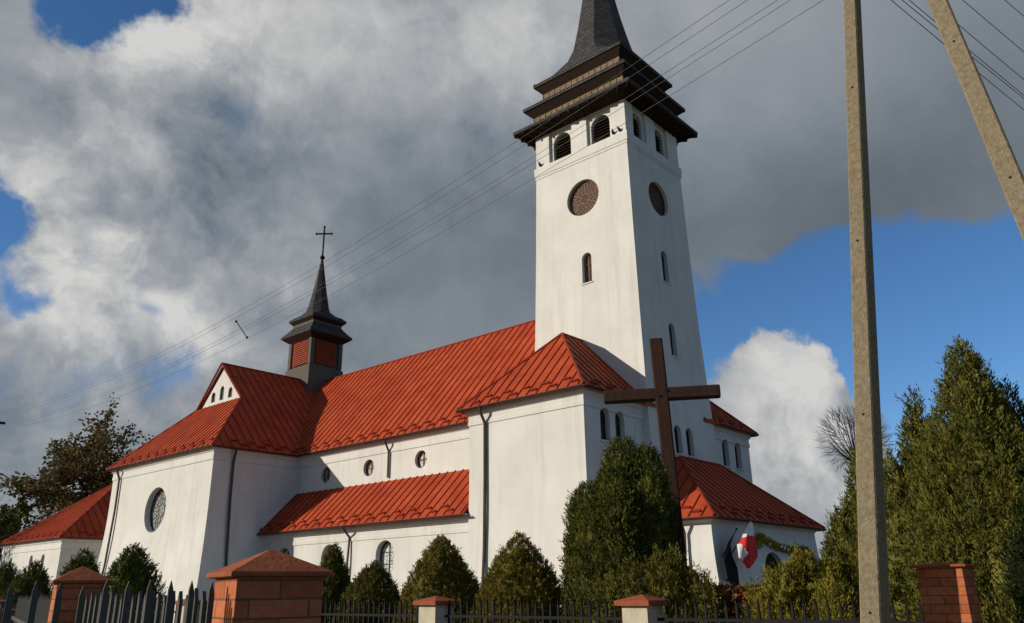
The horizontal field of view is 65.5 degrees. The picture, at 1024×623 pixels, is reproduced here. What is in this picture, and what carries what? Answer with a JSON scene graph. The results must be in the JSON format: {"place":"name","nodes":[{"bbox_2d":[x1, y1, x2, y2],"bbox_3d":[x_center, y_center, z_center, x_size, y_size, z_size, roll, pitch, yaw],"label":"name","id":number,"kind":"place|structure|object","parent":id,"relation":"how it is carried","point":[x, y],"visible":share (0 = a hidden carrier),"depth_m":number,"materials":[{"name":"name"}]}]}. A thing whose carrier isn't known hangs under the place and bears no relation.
{"place":"outdoors","nodes":[
{"label":"outdoors","id":0,"kind":"place"},
{"bbox_2d":[47,567,112,622],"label":"brick pillar","id":1,"kind":"structure","parent":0,"point":[74,582],"depth_m":5.56,"materials":[{"name":"brown brick"}]},
{"bbox_2d":[206,550,333,622],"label":"brick pillar","id":2,"kind":"structure","parent":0,"point":[271,586],"depth_m":3.32,"materials":[{"name":"brick"}]},
{"bbox_2d":[0,0,826,622],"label":"church","id":3,"kind":"structure","parent":0,"point":[478,450],"depth_m":43.79,"materials":[{"name":"white paint"}]},
{"bbox_2d":[150,489,165,530],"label":"window","id":4,"kind":"structure","parent":3,"relation":"in","point":[158,507],"depth_m":50.11,"materials":[{"name":"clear glass"}]},
{"bbox_2d":[220,386,223,399],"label":"window","id":5,"kind":"structure","parent":3,"relation":"in","point":[222,391],"depth_m":54.96,"materials":[{"name":"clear glass"}]},
{"bbox_2d":[323,468,329,482],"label":"window","id":6,"kind":"structure","parent":3,"relation":"in","point":[326,475],"depth_m":48.56,"materials":[{"name":"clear glass"}]},
{"bbox_2d":[366,460,373,475],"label":"window","id":7,"kind":"structure","parent":3,"relation":"in","point":[370,465],"depth_m":46.01,"materials":[{"name":"white glass"}]},
{"bbox_2d":[380,541,393,577],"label":"window","id":8,"kind":"structure","parent":3,"relation":"in","point":[387,553],"depth_m":40.58,"materials":[{"name":"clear glass"}]},
{"bbox_2d":[417,451,426,467],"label":"window","id":9,"kind":"structure","parent":3,"relation":"in","point":[422,457],"depth_m":43.24,"materials":[{"name":"white glass"}]},
{"bbox_2d":[569,180,598,215],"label":"window","id":10,"kind":"structure","parent":3,"relation":"in","point":[584,197],"depth_m":43.75,"materials":[{"name":"brown glass"}]},
{"bbox_2d":[581,254,592,285],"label":"window","id":11,"kind":"structure","parent":3,"relation":"in","point":[587,260],"depth_m":42.19,"materials":[{"name":"brown glass"}]},
{"bbox_2d":[600,410,611,442],"bbox_3d":[3.966,4.965,34.792,0.400,1.525,0.840,-17,-25,38],"label":"window","id":12,"kind":"structure","parent":3,"relation":"in","point":[602,417],"depth_m":35.03,"materials":[{"name":"black glass"}]},
{"bbox_2d":[615,414,620,439],"bbox_3d":[4.613,5.250,35.716,0.090,1.470,0.750,-17,-25,38],"label":"window","id":13,"kind":"structure","parent":3,"relation":"in","point":[617,422],"depth_m":35.93,"materials":[{"name":"black glass"}]},
{"bbox_2d":[649,183,664,215],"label":"window","id":14,"kind":"structure","parent":3,"relation":"in","point":[656,198],"depth_m":43.94,"materials":[{"name":"brown glass"}]},
{"bbox_2d":[661,253,670,285],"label":"window","id":15,"kind":"structure","parent":3,"relation":"in","point":[662,258],"depth_m":42.46,"materials":[{"name":"black glass"}]},
{"bbox_2d":[669,326,678,358],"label":"window","id":16,"kind":"structure","parent":3,"relation":"in","point":[670,333],"depth_m":41.05,"materials":[{"name":"black glass"}]},
{"bbox_2d":[674,426,684,455],"bbox_3d":[7.955,6.232,38.531,0.380,1.493,0.800,-17,-25,38],"label":"window","id":17,"kind":"structure","parent":3,"relation":"in","point":[675,430],"depth_m":38.76,"materials":[{"name":"black glass"}]},
{"bbox_2d":[686,430,696,458],"bbox_3d":[8.697,6.500,39.327,0.380,1.493,0.800,-17,-25,38],"label":"window","id":18,"kind":"structure","parent":3,"relation":"in","point":[687,435],"depth_m":39.56,"materials":[{"name":"black glass"}]},
{"bbox_2d":[722,442,731,468],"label":"window","id":19,"kind":"structure","parent":3,"relation":"in","point":[724,460],"depth_m":42.95,"materials":[{"name":"black glass"}]},
{"bbox_2d":[722,528,738,585],"bbox_3d":[8.301,9.600,31.081,0.857,2.240,1.042,-17,-25,38],"label":"flag","id":20,"kind":"object","parent":3,"relation":"attached to","point":[731,572],"visible":0.98,"depth_m":30.94,"materials":[{"name":"black fabric"}]},
{"bbox_2d":[735,446,744,470],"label":"window","id":21,"kind":"structure","parent":3,"relation":"in","point":[737,468],"depth_m":43.99,"materials":[{"name":"black glass"}]},
{"bbox_2d":[731,520,757,567],"bbox_3d":[9.170,9.210,31.513,1.557,1.862,1.250,1,-19,-5],"label":"flag","id":22,"kind":"object","parent":3,"relation":"attached to","point":[746,546],"visible":0.98,"depth_m":31.21,"materials":[{"name":"red fabric"}]},
{"bbox_2d":[765,553,777,576],"bbox_3d":[11.239,11.957,34.628,0.100,2.870,2.220,-17,-25,38],"label":"door","id":23,"kind":"structure","parent":3,"relation":"in","point":[769,558],"depth_m":35.12,"materials":[{"name":"black metal"}]},
{"bbox_2d":[755,532,810,558],"bbox_3d":[12.249,10.708,35.680,0.469,1.459,5.399,-17,-25,38],"label":"garland","id":24,"kind":"object","parent":3,"relation":"attached to","point":[762,538],"visible":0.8,"depth_m":35.06,"materials":[{"name":"green plant"}]},
{"bbox_2d":[0,0,1023,563],"label":"sky","id":25,"kind":"structure","parent":0,"point":[167,167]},
{"bbox_2d":[909,562,982,622],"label":"brick pillar","id":26,"kind":"structure","parent":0,"point":[948,592],"depth_m":7.08,"materials":[{"name":"brown brick"}]},
{"label":"ground","id":27,"kind":"structure","parent":0,"visible":0},
{"bbox_2d":[0,599,5,622],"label":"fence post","id":28,"kind":"object","parent":27,"relation":"on","point":[1,600],"visible":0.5,"depth_m":22.35,"materials":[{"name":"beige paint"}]},
{"bbox_2d":[0,560,22,598],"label":"evergreen shrub","id":29,"kind":"object","parent":27,"relation":"on","point":[7,574],"visible":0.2,"depth_m":29.13,"materials":[{"name":"green plant"}]},
{"bbox_2d":[0,559,53,622],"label":"evergreen shrub","id":30,"kind":"object","parent":27,"relation":"on","point":[24,583],"visible":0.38,"depth_m":27.20,"materials":[{"name":"green plant"}]},
{"bbox_2d":[11,594,51,622],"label":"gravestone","id":31,"kind":"object","parent":27,"relation":"on","point":[42,609],"visible":0.59,"depth_m":9.12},
{"bbox_2d":[49,546,102,595],"bbox_3d":[-13.518,8.982,24.794,2.275,3.198,2.248,-17,-25,38],"label":"evergreen shrub","id":32,"kind":"object","parent":27,"relation":"on","point":[87,558],"visible":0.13,"depth_m":25.01,"materials":[{"name":"green plant"}]},
{"bbox_2d":[2,580,214,622],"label":"picket fence","id":33,"kind":"object","parent":27,"relation":"on","point":[103,606],"visible":1,"depth_m":3.12,"materials":[{"name":"black metal"}]},
{"bbox_2d":[106,599,119,622],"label":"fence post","id":34,"kind":"object","parent":27,"relation":"on","point":[113,609],"visible":0.02,"depth_m":17.85,"materials":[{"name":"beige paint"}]},
{"bbox_2d":[103,542,167,622],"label":"evergreen shrub","id":35,"kind":"object","parent":27,"relation":"on","point":[134,567],"visible":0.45,"depth_m":22.59,"materials":[{"name":"green plant"}]},
{"bbox_2d":[82,588,205,622],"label":"picket fence","id":36,"kind":"object","parent":27,"relation":"on","point":[139,606],"visible":0.59,"depth_m":4.64,"materials":[{"name":"black metal"}]},
{"bbox_2d":[175,599,200,622],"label":"fence post","id":37,"kind":"object","parent":27,"relation":"on","point":[181,621],"visible":0.21,"depth_m":15.57,"materials":[{"name":"beige paint"}]},
{"bbox_2d":[318,542,351,622],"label":"evergreen shrub","id":38,"kind":"object","parent":27,"relation":"on","point":[336,584],"visible":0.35,"depth_m":16.64,"materials":[{"name":"green plant"}]},
{"bbox_2d":[331,559,400,622],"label":"evergreen shrub","id":39,"kind":"object","parent":27,"relation":"on","point":[373,582],"visible":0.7,"depth_m":15.59,"materials":[{"name":"green plant"}]},
{"bbox_2d":[413,596,458,622],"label":"fence post","id":40,"kind":"object","parent":27,"relation":"on","point":[433,609],"visible":1,"depth_m":11.21,"materials":[{"name":"beige paint"}]},
{"bbox_2d":[392,534,480,622],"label":"evergreen shrub","id":41,"kind":"object","parent":27,"relation":"on","point":[445,572],"visible":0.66,"depth_m":14.40,"materials":[{"name":"green plant"}]},
{"bbox_2d":[469,530,564,622],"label":"evergreen shrub","id":42,"kind":"object","parent":27,"relation":"on","point":[520,573],"visible":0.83,"depth_m":13.12,"materials":[{"name":"green plant"}]},
{"bbox_2d":[555,433,685,622],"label":"evergreen bush","id":43,"kind":"object","parent":27,"relation":"on","point":[619,509],"visible":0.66,"depth_m":12.32,"materials":[{"name":"green plant"}]},
{"bbox_2d":[614,594,669,622],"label":"fence post","id":44,"kind":"object","parent":27,"relation":"on","point":[641,608],"visible":1,"depth_m":9.07,"materials":[{"name":"beige paint"}]},
{"bbox_2d":[576,542,735,622],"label":"evergreen bush","id":45,"kind":"object","parent":27,"relation":"on","point":[668,578],"visible":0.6,"depth_m":11.04,"materials":[{"name":"green plant"}]},
{"bbox_2d":[603,338,720,572],"bbox_3d":[2.711,3.301,13.693,2.060,5.922,0.262,-4,-20,10],"label":"wooden cross","id":46,"kind":"object","parent":27,"relation":"on","point":[661,394],"visible":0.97,"depth_m":14.18,"materials":[{"name":"brown wood"}]},
{"bbox_2d":[715,583,763,622],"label":"autumn shrub","id":47,"kind":"object","parent":27,"relation":"on","point":[730,597],"visible":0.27,"depth_m":10.78,"materials":[{"name":"red plant"}]},
{"bbox_2d":[734,540,859,622],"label":"evergreen bush","id":48,"kind":"object","parent":27,"relation":"on","point":[820,586],"visible":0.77,"depth_m":10.09,"materials":[{"name":"green plant"}]},
{"bbox_2d":[817,445,900,613],"bbox_3d":[4.765,3.527,10.520,1.822,3.553,2.050,-17,-25,38],"label":"juniper","id":49,"kind":"object","parent":27,"relation":"on","point":[841,541],"visible":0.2,"depth_m":10.54,"materials":[{"name":"green plant"}]},
{"bbox_2d":[882,383,939,620],"bbox_3d":[5.176,2.903,9.721,1.782,4.214,1.771,6,-20,-19],"label":"juniper","id":50,"kind":"object","parent":27,"relation":"on","point":[902,503],"visible":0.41,"depth_m":9.75,"materials":[{"name":"green plant"}]},
{"bbox_2d":[908,334,1023,622],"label":"juniper","id":51,"kind":"object","parent":27,"relation":"on","point":[974,482],"visible":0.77,"depth_m":9.10,"materials":[{"name":"green plant"}]},
{"bbox_2d":[984,428,1023,622],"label":"yew","id":52,"kind":"object","parent":27,"relation":"on","point":[1016,574],"visible":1,"depth_m":7.83,"materials":[{"name":"green plant"}]},
{"label":"churchyard paving","id":53,"kind":"structure","parent":0,"visible":0},
{"bbox_2d":[0,472,41,548],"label":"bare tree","id":54,"kind":"object","parent":53,"relation":"on","point":[10,509],"visible":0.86,"depth_m":66.06,"materials":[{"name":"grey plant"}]},
{"bbox_2d":[0,484,47,558],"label":"broadleaf tree","id":55,"kind":"object","parent":53,"relation":"on","point":[10,522],"visible":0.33,"depth_m":74.89,"materials":[{"name":"green plant"}]},
{"bbox_2d":[0,392,153,523],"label":"broadleaf tree","id":56,"kind":"object","parent":53,"relation":"on","point":[67,469],"visible":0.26,"depth_m":76.26,"materials":[{"name":"green plant"}]},
{"bbox_2d":[811,401,893,473],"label":"bare tree","id":57,"kind":"object","parent":53,"relation":"on","point":[850,424],"visible":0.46,"depth_m":41.64,"materials":[{"name":"grey plant"}]},
{"bbox_3d":[-10.302,8.162,18.611,37.700,0.320,0.200,-17,-25,38],"label":"fence plinth","id":58,"kind":"object","parent":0,"visible":0},
{"bbox_2d":[0,601,16,622],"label":"iron fence","id":59,"kind":"object","parent":58,"relation":"on","point":[13,609],"visible":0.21,"depth_m":21.74,"materials":[{"name":"black metal"}]},
{"bbox_2d":[116,601,176,622],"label":"iron fence","id":60,"kind":"object","parent":58,"relation":"on","point":[153,613],"visible":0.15,"depth_m":16.65,"materials":[{"name":"black metal"}]},
{"bbox_2d":[197,601,206,622],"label":"iron fence","id":61,"kind":"object","parent":58,"relation":"on","point":[199,610],"visible":0.05,"depth_m":15.40,"materials":[{"name":"black metal"}]},
{"bbox_2d":[321,600,418,622],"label":"iron fence","id":62,"kind":"object","parent":58,"relation":"on","point":[374,614],"visible":0.73,"depth_m":12.24,"materials":[{"name":"black metal"}]},
{"bbox_2d":[445,600,621,622],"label":"iron fence","id":63,"kind":"object","parent":58,"relation":"on","point":[543,617],"visible":0.95,"depth_m":10.24,"materials":[{"name":"black metal"}]},
{"bbox_2d":[657,599,924,622],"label":"iron fence","id":64,"kind":"object","parent":58,"relation":"on","point":[696,619],"visible":0.9,"depth_m":8.20,"materials":[{"name":"black metal"}]},
{"label":"pavement","id":65,"kind":"structure","parent":0,"visible":0},
{"bbox_2d":[844,0,1023,622],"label":"utility pole","id":66,"kind":"object","parent":65,"relation":"on","point":[874,594],"visible":1,"depth_m":7.39,"materials":[{"name":"concrete"}]},
{"bbox_2d":[18,0,728,408],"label":"overhead cable","id":67,"kind":"object","parent":66,"relation":"attached to","point":[398,216],"visible":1,"depth_m":13.67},
{"bbox_2d":[4,0,746,414],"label":"overhead cable","id":68,"kind":"object","parent":66,"relation":"attached to","point":[442,196],"visible":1,"depth_m":13.21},
{"bbox_2d":[6,0,776,421],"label":"overhead cable","id":69,"kind":"object","parent":66,"relation":"attached to","point":[472,194],"visible":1,"depth_m":12.77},
{"bbox_2d":[4,0,789,424],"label":"overhead cable","id":70,"kind":"object","parent":66,"relation":"attached to","point":[468,202],"visible":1,"depth_m":12.43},
{"bbox_2d":[3,0,822,428],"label":"overhead cable","id":71,"kind":"object","parent":66,"relation":"attached to","point":[479,210],"visible":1,"depth_m":12.25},
{"bbox_2d":[891,0,1023,109],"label":"overhead cable","id":72,"kind":"object","parent":66,"relation":"attached to","point":[943,43],"visible":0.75,"depth_m":9.65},
{"bbox_2d":[902,0,1023,97],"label":"overhead cable","id":73,"kind":"object","parent":66,"relation":"attached to","point":[973,57],"visible":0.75,"depth_m":10.18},
{"bbox_2d":[909,0,1022,94],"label":"overhead cable","id":74,"kind":"object","parent":66,"relation":"attached to","point":[970,51],"visible":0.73,"depth_m":10.24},
{"bbox_2d":[958,24,1023,79],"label":"overhead cable","id":75,"kind":"object","parent":66,"relation":"attached to","point":[990,51],"visible":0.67,"depth_m":10.49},
{"bbox_2d":[963,0,1023,51],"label":"overhead cable","id":76,"kind":"object","parent":66,"relation":"attached to","point":[992,25],"visible":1,"depth_m":10.61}
]}

